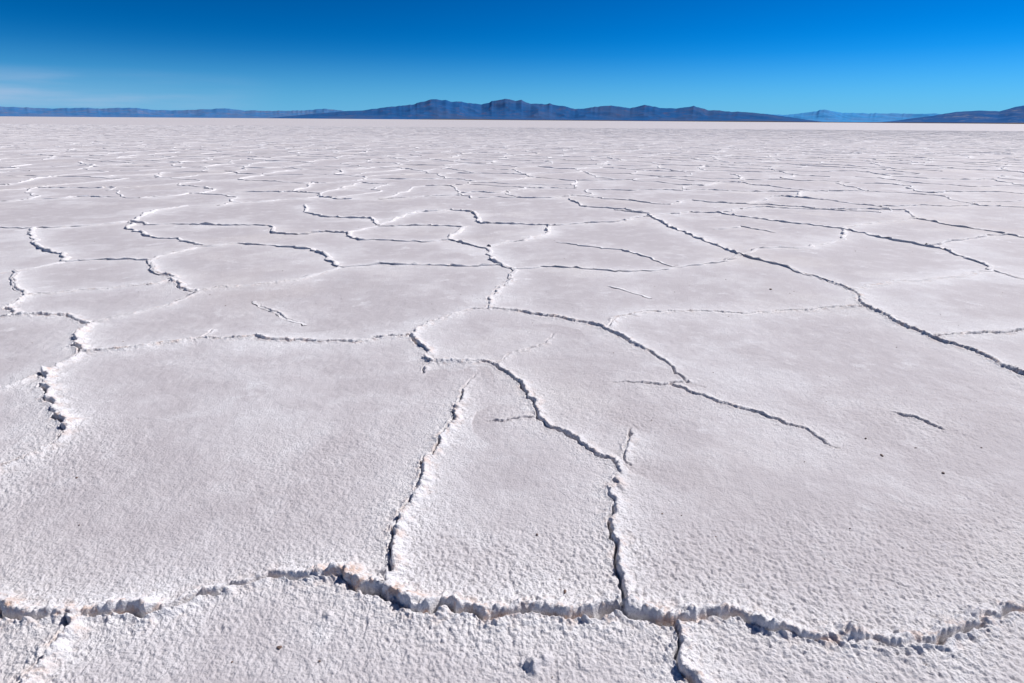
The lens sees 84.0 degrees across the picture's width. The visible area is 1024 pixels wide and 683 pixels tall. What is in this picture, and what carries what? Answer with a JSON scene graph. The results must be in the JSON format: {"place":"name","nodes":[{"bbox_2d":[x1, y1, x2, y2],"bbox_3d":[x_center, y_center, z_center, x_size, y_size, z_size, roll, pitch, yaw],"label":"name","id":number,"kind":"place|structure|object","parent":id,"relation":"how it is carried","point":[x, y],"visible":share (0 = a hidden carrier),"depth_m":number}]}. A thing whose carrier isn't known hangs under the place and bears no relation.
{"place":"outdoors","nodes":[
{"label":"outdoors","id":0,"kind":"place"},
{"bbox_2d":[0,106,341,117],"bbox_3d":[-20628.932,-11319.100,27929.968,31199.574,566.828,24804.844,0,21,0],"label":"mountain range","id":1,"kind":"structure","parent":0,"point":[107,112],"depth_m":28318.01},
{"bbox_2d":[0,116,1023,682],"bbox_3d":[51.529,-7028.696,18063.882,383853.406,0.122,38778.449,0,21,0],"label":"salt flat ground","id":2,"kind":"structure","parent":0,"point":[358,440],"depth_m":3.46},
{"bbox_2d":[22,229,1002,682],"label":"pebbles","id":3,"kind":"object","parent":2,"relation":"on","point":[536,533],"visible":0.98,"depth_m":2.40},
{"bbox_2d":[0,0,1023,114],"label":"sky","id":4,"kind":"structure","parent":0,"point":[781,57]},
{"bbox_2d":[274,99,819,121],"bbox_3d":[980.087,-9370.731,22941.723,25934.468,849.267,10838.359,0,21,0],"label":"mountain range","id":5,"kind":"structure","parent":0,"point":[506,109],"depth_m":22022.97},
{"bbox_2d":[420,119,1023,123],"bbox_3d":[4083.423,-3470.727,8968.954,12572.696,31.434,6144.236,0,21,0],"label":"shore hills","id":6,"kind":"structure","parent":0,"point":[741,121],"depth_m":10080.40},
{"bbox_2d":[771,110,939,121],"bbox_3d":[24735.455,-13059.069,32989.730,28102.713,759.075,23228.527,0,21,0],"label":"mountain range","id":7,"kind":"structure","parent":0,"point":[825,116],"depth_m":34263.49},
{"bbox_2d":[887,105,1023,122],"bbox_3d":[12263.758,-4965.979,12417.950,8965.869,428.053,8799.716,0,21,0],"label":"hills","id":8,"kind":"structure","parent":0,"point":[1014,115],"depth_m":12407.35}
]}

